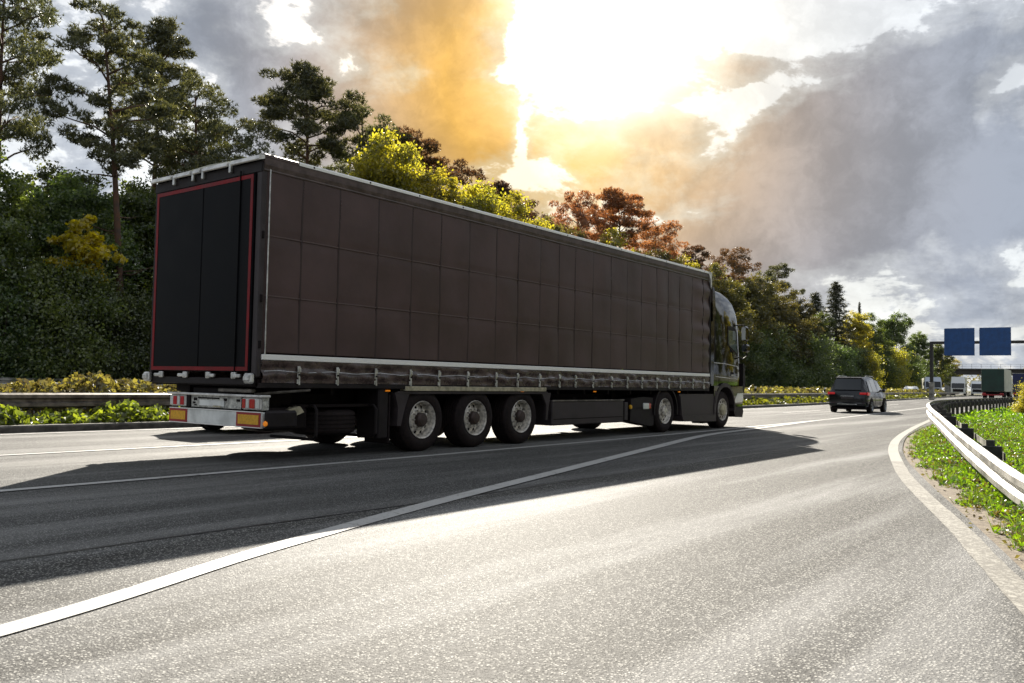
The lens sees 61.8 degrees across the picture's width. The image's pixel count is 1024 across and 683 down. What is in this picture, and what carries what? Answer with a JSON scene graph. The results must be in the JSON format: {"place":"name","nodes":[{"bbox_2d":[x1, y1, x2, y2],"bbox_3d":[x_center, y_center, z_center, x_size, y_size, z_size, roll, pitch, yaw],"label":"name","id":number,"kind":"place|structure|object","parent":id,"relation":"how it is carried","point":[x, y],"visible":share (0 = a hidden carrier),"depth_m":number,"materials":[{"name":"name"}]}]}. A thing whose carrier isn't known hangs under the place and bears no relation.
{"place":"outdoors","nodes":[
{"label":"outdoors","id":0,"kind":"place"},
{"bbox_2d":[20,392,970,417],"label":"opposite road","id":1,"kind":"structure","parent":0,"point":[91,413],"depth_m":27.59,"materials":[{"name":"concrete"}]},
{"bbox_2d":[921,377,942,389],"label":"oncoming lorry","id":2,"kind":"object","parent":1,"relation":"on","point":[925,381],"visible":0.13,"depth_m":136.40,"materials":[{"name":"silver metal"}]},
{"bbox_2d":[949,377,966,395],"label":"oncoming lorry","id":3,"kind":"object","parent":1,"relation":"on","point":[958,384],"visible":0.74,"depth_m":162.03,"materials":[{"name":"white paint"}]},
{"bbox_2d":[970,380,982,394],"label":"oncoming lorry","id":4,"kind":"object","parent":1,"relation":"on","point":[975,385],"visible":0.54,"depth_m":168.93,"materials":[{"name":"white paint"}]},
{"bbox_2d":[0,394,1018,560],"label":"road","id":5,"kind":"structure","parent":0,"point":[39,521],"depth_m":10.85,"materials":[{"name":"grey asphalt"}]},
{"bbox_2d":[0,437,352,455],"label":"road marking","id":6,"kind":"object","parent":5,"relation":"on","point":[150,447],"visible":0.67,"depth_m":13.22,"materials":[{"name":"paint"}]},
{"bbox_2d":[180,363,356,433],"bbox_3d":[-4.838,1.134,18.722,2.120,1.626,4.395,-1,-3,37],"label":"family car","id":7,"kind":"object","parent":5,"relation":"on","point":[207,426],"visible":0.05,"depth_m":17.95,"materials":[{"name":"black paint"}]},
{"bbox_2d":[0,419,826,635],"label":"road marking","id":8,"kind":"object","parent":5,"relation":"on","point":[86,605],"visible":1,"depth_m":5.39,"materials":[{"name":"paint"}]},
{"bbox_2d":[142,153,749,450],"bbox_3d":[0.652,-0.046,18.168,2.858,4.075,16.305,-1,-3,37],"label":"articulated lorry","id":9,"kind":"object","parent":5,"relation":"on","point":[336,304],"visible":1,"depth_m":13.26,"materials":[{"name":"brown fabric"}]},
{"bbox_2d":[152,184,204,370],"bbox_3d":[-4.757,-0.883,12.220,1.187,2.610,0.065,-1,-3,37],"label":"rear door","id":10,"kind":"structure","parent":9,"relation":"in","point":[180,231],"depth_m":12.16,"materials":[{"name":"black metal"}]},
{"bbox_2d":[198,173,257,371],"bbox_3d":[-3.823,-0.899,11.510,1.147,2.610,0.065,-1,-3,37],"label":"rear door","id":11,"kind":"structure","parent":9,"relation":"in","point":[221,202],"depth_m":11.47,"materials":[{"name":"black metal"}]},
{"bbox_2d":[728,330,736,352],"bbox_3d":[6.000,0.009,23.363,0.060,0.590,0.590,-1,-3,37],"label":"side window","id":12,"kind":"structure","parent":9,"relation":"in","point":[731,334],"depth_m":23.33,"materials":[{"name":"clear glass"}]},
{"bbox_2d":[728,326,737,354],"bbox_3d":[6.000,-0.015,23.383,0.076,0.780,0.700,-1,-3,37],"label":"window frame","id":13,"kind":"structure","parent":9,"relation":"in","point":[730,328],"depth_m":23.40,"materials":[{"name":"plastic"}]},
{"bbox_2d":[0,407,925,491],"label":"road marking","id":14,"kind":"object","parent":5,"relation":"on","point":[369,460],"visible":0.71,"depth_m":11.29,"materials":[{"name":"paint"}]},
{"bbox_2d":[0,398,937,434],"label":"road marking","id":15,"kind":"object","parent":5,"relation":"on","point":[232,426],"visible":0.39,"depth_m":17.11,"materials":[{"name":"paint"}]},
{"bbox_2d":[828,376,886,412],"bbox_3d":[16.422,2.486,40.533,2.035,1.753,4.219,-1,-3,36],"label":"family car","id":16,"kind":"object","parent":5,"relation":"on","point":[867,394],"visible":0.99,"depth_m":39.02,"materials":[{"name":"black paint"}]},
{"bbox_2d":[888,406,1006,461],"bbox_3d":[28.020,3.992,50.159,2.121,0.001,86.160,-1,-3,32],"label":"road marking","id":17,"kind":"object","parent":5,"relation":"on","point":[893,452],"visible":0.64,"depth_m":17.39,"materials":[{"name":"paint"}]},
{"bbox_2d":[929,340,1023,399],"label":"sign gantry","id":18,"kind":"object","parent":5,"relation":"on","point":[931,390],"visible":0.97,"depth_m":91.30,"materials":[{"name":"metal"}]},
{"bbox_2d":[944,328,974,355],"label":"motorway sign","id":19,"kind":"object","parent":18,"relation":"attached to","point":[959,341],"visible":1,"depth_m":89.72,"materials":[{"name":"metal"}]},
{"bbox_2d":[979,327,1010,355],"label":"motorway sign","id":20,"kind":"object","parent":18,"relation":"attached to","point":[993,341],"visible":1,"depth_m":87.74,"materials":[{"name":"metal"}]},
{"bbox_2d":[981,369,1012,397],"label":"box lorry","id":21,"kind":"object","parent":5,"relation":"on","point":[996,382],"visible":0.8,"depth_m":106.67,"materials":[{"name":"paint"}]},
{"bbox_2d":[1013,373,1023,396],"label":"box lorry","id":22,"kind":"object","parent":5,"relation":"on","point":[1018,378],"visible":0.66,"depth_m":138.62,"materials":[{"name":"paint"}]},
{"bbox_2d":[0,427,1023,682],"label":"slip road surface","id":23,"kind":"object","parent":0,"point":[846,561],"visible":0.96,"depth_m":4.56,"materials":[{"name":"grey asphalt"}]},
{"bbox_2d":[0,436,863,561],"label":"tar joint","id":24,"kind":"object","parent":23,"relation":"on","point":[271,523],"visible":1,"depth_m":6.33,"materials":[{"name":"black asphalt"}]},
{"bbox_2d":[891,461,987,546],"bbox_3d":[4.614,1.663,9.714,0.242,0.001,7.532,0,-3,20],"label":"road marking","id":25,"kind":"object","parent":23,"relation":"on","point":[961,531],"visible":1,"depth_m":7.92,"materials":[{"name":"paint"}]},
{"bbox_2d":[962,545,1023,614],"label":"road marking","id":26,"kind":"object","parent":23,"relation":"on","point":[1005,579],"visible":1,"depth_m":5.23,"materials":[{"name":"paint"}]},
{"bbox_2d":[0,0,1023,390],"label":"sky","id":27,"kind":"structure","parent":0,"point":[873,148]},
{"bbox_2d":[69,394,981,423],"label":"median ground","id":28,"kind":"structure","parent":0,"point":[941,396],"depth_m":161.78,"materials":[{"name":"green plant"}]},
{"bbox_2d":[0,399,179,424],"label":"median weeds","id":29,"kind":"object","parent":28,"relation":"on","point":[132,410],"visible":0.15,"depth_m":17.74,"materials":[{"name":"green plant"}]},
{"bbox_2d":[0,370,180,414],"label":"median hedge","id":30,"kind":"object","parent":28,"relation":"on","point":[98,383],"visible":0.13,"depth_m":18.91,"materials":[{"name":"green plant"}]},
{"bbox_2d":[0,392,959,421],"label":"guard rail","id":31,"kind":"object","parent":28,"relation":"on","point":[53,400],"visible":0.37,"depth_m":18.28,"materials":[{"name":"metal"}]},
{"bbox_2d":[743,393,940,404],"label":"median weeds","id":32,"kind":"object","parent":28,"relation":"on","point":[784,400],"visible":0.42,"depth_m":53.19,"materials":[{"name":"green plant"}]},
{"bbox_2d":[743,384,944,399],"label":"median hedge","id":33,"kind":"object","parent":28,"relation":"on","point":[766,389],"visible":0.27,"depth_m":59.65,"materials":[{"name":"green plant"}]},
{"bbox_2d":[903,424,1023,570],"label":"dirt strip","id":34,"kind":"object","parent":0,"point":[983,525],"visible":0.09,"depth_m":7.95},
{"bbox_2d":[901,427,1023,560],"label":"fallen leaves","id":35,"kind":"object","parent":34,"relation":"on","point":[987,529],"visible":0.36,"depth_m":8.09,"materials":[{"name":"plant"}]},
{"bbox_3d":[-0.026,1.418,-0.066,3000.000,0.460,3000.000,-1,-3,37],"label":"ground","id":36,"kind":"structure","parent":0,"visible":0},
{"bbox_2d":[0,235,24,361],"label":"undergrowth bush","id":37,"kind":"object","parent":36,"relation":"on","point":[3,264],"visible":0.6,"depth_m":32.30,"materials":[{"name":"green plant"}]},
{"bbox_2d":[1,63,27,149],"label":"pine tree","id":38,"kind":"object","parent":36,"relation":"on","point":[8,80],"visible":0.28,"depth_m":38.66,"materials":[{"name":"green plant"}]},
{"bbox_2d":[0,139,56,331],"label":"tree","id":39,"kind":"object","parent":36,"relation":"on","point":[14,195],"visible":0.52,"depth_m":34.76,"materials":[{"name":"green plant"}]},
{"bbox_2d":[0,257,78,381],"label":"undergrowth bush","id":40,"kind":"object","parent":36,"relation":"on","point":[10,308],"visible":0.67,"depth_m":32.64,"materials":[{"name":"green plant"}]},
{"bbox_2d":[0,0,79,169],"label":"pine tree","id":41,"kind":"object","parent":36,"relation":"on","point":[23,128],"visible":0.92,"depth_m":38.02,"materials":[{"name":"green plant"}]},
{"bbox_2d":[6,159,114,281],"bbox_3d":[-22.335,-2.989,41.920,6.700,11.883,6.397,0,-3,21],"label":"tree","id":42,"kind":"object","parent":36,"relation":"on","point":[45,175],"visible":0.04,"depth_m":41.41,"materials":[{"name":"green plant"}]},
{"bbox_2d":[0,238,149,380],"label":"undergrowth bush","id":43,"kind":"object","parent":36,"relation":"on","point":[68,285],"visible":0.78,"depth_m":33.86,"materials":[{"name":"green plant"}]},
{"bbox_2d":[1,167,152,350],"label":"tree","id":44,"kind":"object","parent":36,"relation":"on","point":[71,200],"visible":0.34,"depth_m":38.17,"materials":[{"name":"green plant"}]},
{"bbox_2d":[0,378,162,384],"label":"guard rail","id":45,"kind":"object","parent":36,"relation":"on","point":[6,380],"visible":0.01,"depth_m":32.35,"materials":[{"name":"metal"}]},
{"bbox_2d":[42,214,127,337],"bbox_3d":[-17.753,-1.242,35.589,2.696,8.051,2.691,1,-3,5],"label":"yellow bush","id":46,"kind":"object","parent":36,"relation":"on","point":[90,241],"visible":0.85,"depth_m":35.04,"materials":[{"name":"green plant"}]},
{"bbox_2d":[32,0,182,299],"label":"pine tree","id":47,"kind":"object","parent":36,"relation":"on","point":[115,44],"visible":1,"depth_m":37.03,"materials":[{"name":"green plant"}]},
{"bbox_2d":[67,280,151,379],"bbox_3d":[-16.678,0.035,36.772,5.549,5.269,5.428,-2,-4,45],"label":"undergrowth bush","id":48,"kind":"object","parent":36,"relation":"on","point":[129,333],"visible":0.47,"depth_m":35.99,"materials":[{"name":"green plant"}]},
{"bbox_2d":[63,175,155,299],"bbox_3d":[-19.804,-2.947,44.686,7.757,12.113,7.042,3,-3,-39],"label":"tree","id":49,"kind":"object","parent":36,"relation":"on","point":[134,194],"visible":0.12,"depth_m":43.45,"materials":[{"name":"green plant"}]},
{"bbox_2d":[105,272,152,378],"bbox_3d":[-15.380,-0.698,38.707,5.901,7.050,6.227,3,-3,-33],"label":"undergrowth bush","id":50,"kind":"object","parent":36,"relation":"on","point":[145,294],"visible":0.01,"depth_m":36.99,"materials":[{"name":"green plant"}]},
{"bbox_2d":[122,190,155,301],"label":"tree","id":51,"kind":"object","parent":36,"relation":"on","point":[147,230],"visible":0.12,"depth_m":43.00,"materials":[{"name":"green plant"}]},
{"bbox_2d":[96,14,206,191],"bbox_3d":[-20.480,-7.892,49.669,6.183,22.639,6.655,1,-3,-6],"label":"pine tree","id":52,"kind":"object","parent":36,"relation":"on","point":[161,32],"visible":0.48,"depth_m":49.38,"materials":[{"name":"green plant"}]},
{"bbox_2d":[122,70,276,195],"bbox_3d":[-17.461,-5.682,46.860,8.195,17.914,8.093,3,-3,-31],"label":"pine tree","id":53,"kind":"object","parent":36,"relation":"on","point":[210,128],"visible":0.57,"depth_m":45.74,"materials":[{"name":"green plant"}]},
{"bbox_2d":[184,120,270,171],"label":"pine tree","id":54,"kind":"object","parent":36,"relation":"on","point":[240,145],"visible":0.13,"depth_m":49.94,"materials":[{"name":"green plant"}]},
{"bbox_2d":[235,58,369,166],"bbox_3d":[-12.996,-7.075,54.958,9.039,21.746,7.168,2,-3,-25],"label":"pine tree","id":55,"kind":"object","parent":36,"relation":"on","point":[309,84],"visible":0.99,"depth_m":54.35,"materials":[{"name":"green plant"}]},
{"bbox_2d":[312,103,413,175],"bbox_3d":[-10.421,-6.012,57.710,8.346,19.916,6.730,0,-3,30],"label":"pine tree","id":56,"kind":"object","parent":36,"relation":"on","point":[339,156],"visible":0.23,"depth_m":56.96,"materials":[{"name":"green plant"}]},
{"bbox_2d":[345,121,432,197],"bbox_3d":[-8.144,-4.699,52.635,9.798,17.000,8.896,3,-3,-38],"label":"tree","id":57,"kind":"object","parent":36,"relation":"on","point":[377,168],"visible":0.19,"depth_m":51.00,"materials":[{"name":"yellow plant"}]},
{"bbox_2d":[356,124,460,186],"bbox_3d":[-8.384,-5.612,60.723,7.705,19.462,6.109,3,-3,-37],"label":"pine tree","id":58,"kind":"object","parent":36,"relation":"on","point":[427,159],"visible":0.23,"depth_m":60.26,"materials":[{"name":"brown plant"}]},
{"bbox_2d":[411,161,470,205],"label":"tree","id":59,"kind":"object","parent":36,"relation":"on","point":[451,195],"visible":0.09,"depth_m":53.69,"materials":[{"name":"yellow plant"}]},
{"bbox_2d":[419,155,488,200],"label":"pine tree","id":60,"kind":"object","parent":36,"relation":"on","point":[467,172],"visible":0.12,"depth_m":65.58,"materials":[{"name":"brown plant"}]},
{"bbox_2d":[0,395,975,432],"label":"kerb","id":61,"kind":"structure","parent":36,"relation":"on","point":[74,427],"depth_m":17.47,"materials":[{"name":"concrete"}]},
{"bbox_2d":[457,177,528,222],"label":"tree","id":62,"kind":"object","parent":36,"relation":"on","point":[484,200],"visible":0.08,"depth_m":57.66,"materials":[{"name":"yellow plant"}]},
{"bbox_2d":[475,180,538,222],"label":"pine tree","id":63,"kind":"object","parent":36,"relation":"on","point":[499,185],"visible":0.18,"depth_m":70.36,"materials":[{"name":"brown plant"}]},
{"bbox_2d":[497,189,554,229],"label":"tree","id":64,"kind":"object","parent":36,"relation":"on","point":[520,208],"visible":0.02,"depth_m":60.91,"materials":[{"name":"yellow plant"}]},
{"bbox_2d":[531,212,564,232],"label":"tree","id":65,"kind":"object","parent":36,"relation":"on","point":[557,227],"depth_m":65.57,"materials":[{"name":"yellow plant"}]},
{"bbox_2d":[561,224,587,238],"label":"tree","id":66,"kind":"object","parent":36,"relation":"on","point":[570,232],"visible":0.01,"depth_m":69.37,"materials":[{"name":"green plant"}]},
{"bbox_2d":[548,189,609,244],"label":"pine tree","id":67,"kind":"object","parent":36,"relation":"on","point":[575,206],"visible":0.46,"depth_m":78.81,"materials":[{"name":"brown plant"}]},
{"bbox_2d":[576,186,662,248],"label":"pine tree","id":68,"kind":"object","parent":36,"relation":"on","point":[617,202],"visible":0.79,"depth_m":81.98,"materials":[{"name":"brown plant"}]},
{"bbox_2d":[598,226,644,373],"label":"tree","id":69,"kind":"object","parent":36,"relation":"on","point":[615,241],"visible":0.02,"depth_m":74.18,"materials":[{"name":"green plant"}]},
{"bbox_2d":[625,215,689,260],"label":"pine tree","id":70,"kind":"object","parent":36,"relation":"on","point":[645,244],"visible":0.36,"depth_m":86.07,"materials":[{"name":"brown plant"}]},
{"bbox_2d":[643,244,684,263],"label":"tree","id":71,"kind":"object","parent":36,"relation":"on","point":[662,255],"visible":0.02,"depth_m":78.25,"materials":[{"name":"green plant"}]},
{"bbox_2d":[671,252,700,269],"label":"tree","id":72,"kind":"object","parent":36,"relation":"on","point":[681,260],"depth_m":83.24,"materials":[{"name":"yellow plant"}]},
{"bbox_2d":[681,244,721,278],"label":"tree","id":73,"kind":"object","parent":36,"relation":"on","point":[692,252],"visible":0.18,"depth_m":95.96,"materials":[{"name":"brown plant"}]},
{"bbox_2d":[704,246,764,288],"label":"pine tree","id":74,"kind":"object","parent":36,"relation":"on","point":[731,260],"visible":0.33,"depth_m":104.84,"materials":[{"name":"brown plant"}]},
{"bbox_2d":[705,262,767,376],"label":"tree","id":75,"kind":"object","parent":36,"relation":"on","point":[736,301],"visible":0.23,"depth_m":88.25,"materials":[{"name":"green plant"}]},
{"bbox_2d":[738,333,779,388],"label":"undergrowth bush","id":76,"kind":"object","parent":36,"relation":"on","point":[761,349],"visible":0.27,"depth_m":89.91,"materials":[{"name":"green plant"}]},
{"bbox_2d":[731,270,797,373],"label":"tree","id":77,"kind":"object","parent":36,"relation":"on","point":[754,295],"visible":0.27,"depth_m":95.10,"materials":[{"name":"green plant"}]},
{"bbox_2d":[751,263,805,307],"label":"pine tree","id":78,"kind":"object","parent":36,"relation":"on","point":[776,269],"visible":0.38,"depth_m":116.53,"materials":[{"name":"green plant"}]},
{"bbox_2d":[750,323,814,389],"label":"undergrowth bush","id":79,"kind":"object","parent":36,"relation":"on","point":[785,367],"visible":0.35,"depth_m":94.08,"materials":[{"name":"green plant"}]},
{"bbox_2d":[752,280,816,372],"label":"tree","id":80,"kind":"object","parent":36,"relation":"on","point":[782,312],"visible":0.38,"depth_m":101.90,"materials":[{"name":"green plant"}]},
{"bbox_2d":[758,329,821,388],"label":"undergrowth bush","id":81,"kind":"object","parent":36,"relation":"on","point":[804,383],"visible":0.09,"depth_m":100.00,"materials":[{"name":"green plant"}]},
{"bbox_2d":[786,297,827,365],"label":"tree","id":82,"kind":"object","parent":36,"relation":"on","point":[808,314],"visible":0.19,"depth_m":111.22,"materials":[{"name":"green plant"}]},
{"bbox_2d":[787,328,842,387],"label":"undergrowth bush","id":83,"kind":"object","parent":36,"relation":"on","point":[816,347],"visible":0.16,"depth_m":104.50,"materials":[{"name":"green plant"}]},
{"bbox_2d":[808,291,830,343],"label":"spruce tree","id":84,"kind":"object","parent":36,"relation":"on","point":[815,297],"visible":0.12,"depth_m":126.77,"materials":[{"name":"green plant"}]},
{"bbox_2d":[813,310,841,369],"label":"tree","id":85,"kind":"object","parent":36,"relation":"on","point":[825,323],"visible":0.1,"depth_m":120.34,"materials":[{"name":"green plant"}]},
{"bbox_2d":[809,334,857,388],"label":"undergrowth bush","id":86,"kind":"object","parent":36,"relation":"on","point":[831,367],"visible":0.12,"depth_m":109.60,"materials":[{"name":"green plant"}]},
{"bbox_2d":[825,343,852,387],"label":"undergrowth bush","id":87,"kind":"object","parent":36,"relation":"on","point":[831,360],"visible":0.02,"depth_m":115.67,"materials":[{"name":"green plant"}]},
{"bbox_2d":[823,281,866,376],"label":"spruce tree","id":88,"kind":"object","parent":36,"relation":"on","point":[836,297],"visible":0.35,"depth_m":131.08,"materials":[{"name":"green plant"}]},
{"bbox_2d":[832,343,866,376],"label":"undergrowth bush","id":89,"kind":"object","parent":36,"relation":"on","point":[848,361],"visible":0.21,"depth_m":122.20,"materials":[{"name":"green plant"}]},
{"bbox_2d":[837,310,881,374],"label":"tree","id":90,"kind":"object","parent":36,"relation":"on","point":[864,333],"visible":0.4,"depth_m":134.83,"materials":[{"name":"yellow plant"}]},
{"bbox_2d":[848,342,882,385],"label":"bush","id":91,"kind":"object","parent":36,"relation":"on","point":[864,366],"visible":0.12,"depth_m":129.05,"materials":[{"name":"green plant"}]},
{"bbox_2d":[853,312,897,371],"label":"tree","id":92,"kind":"object","parent":36,"relation":"on","point":[877,338],"visible":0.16,"depth_m":148.72,"materials":[{"name":"green plant"}]},
{"bbox_2d":[864,351,886,387],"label":"bush","id":93,"kind":"object","parent":36,"relation":"on","point":[873,357],"visible":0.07,"depth_m":135.49,"materials":[{"name":"yellow plant"}]},
{"bbox_2d":[875,353,909,388],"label":"bush","id":94,"kind":"object","parent":36,"relation":"on","point":[888,377],"visible":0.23,"depth_m":142.50,"materials":[{"name":"green plant"}]},
{"bbox_2d":[872,342,920,388],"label":"bush","id":95,"kind":"object","parent":36,"relation":"on","point":[901,357],"visible":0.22,"depth_m":153.77,"materials":[{"name":"yellow plant"}]},
{"bbox_2d":[874,309,920,381],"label":"tree","id":96,"kind":"object","parent":36,"relation":"on","point":[894,329],"visible":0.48,"depth_m":162.16,"materials":[{"name":"green plant"}]},
{"bbox_2d":[904,361,934,387],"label":"bush","id":97,"kind":"object","parent":36,"relation":"on","point":[920,374],"visible":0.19,"depth_m":163.40,"materials":[{"name":"green plant"}]},
{"bbox_2d":[904,330,936,376],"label":"tree","id":98,"kind":"object","parent":36,"relation":"on","point":[915,340],"visible":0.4,"depth_m":179.25,"materials":[{"name":"green plant"}]},
{"bbox_2d":[921,344,958,385],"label":"tree","id":99,"kind":"object","parent":36,"relation":"on","point":[938,352],"visible":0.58,"depth_m":193.50,"materials":[{"name":"green plant"}]},
{"bbox_2d":[940,357,962,389],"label":"tree","id":100,"kind":"object","parent":36,"relation":"on","point":[956,366],"visible":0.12,"depth_m":212.56,"materials":[{"name":"green plant"}]},
{"bbox_2d":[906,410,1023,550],"bbox_3d":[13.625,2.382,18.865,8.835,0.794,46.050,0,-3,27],"label":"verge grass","id":101,"kind":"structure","parent":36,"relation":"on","point":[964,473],"depth_m":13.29,"materials":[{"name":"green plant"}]},
{"bbox_2d":[907,411,1023,551],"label":"grass","id":102,"kind":"structure","parent":36,"relation":"on","point":[980,496],"depth_m":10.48,"materials":[{"name":"green plant"}]},
{"bbox_2d":[926,397,1023,505],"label":"guard rail","id":103,"kind":"object","parent":36,"relation":"on","point":[985,458],"visible":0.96,"depth_m":12.18,"materials":[{"name":"metal"}]},
{"bbox_2d":[954,404,1023,427],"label":"verge grass","id":104,"kind":"structure","parent":36,"relation":"on","point":[1001,411],"depth_m":31.78,"materials":[{"name":"green plant"}]},
{"bbox_2d":[1007,382,1023,412],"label":"bush","id":105,"kind":"object","parent":36,"relation":"on","point":[1018,408],"visible":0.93,"depth_m":37.40,"materials":[{"name":"yellow plant"}]},
{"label":"embankment","id":106,"kind":"structure","parent":0,"visible":0},
{"bbox_2d":[938,364,1023,391],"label":"road bridge","id":107,"kind":"structure","parent":106,"relation":"on","point":[960,371],"depth_m":201.85,"materials":[{"name":"concrete"}]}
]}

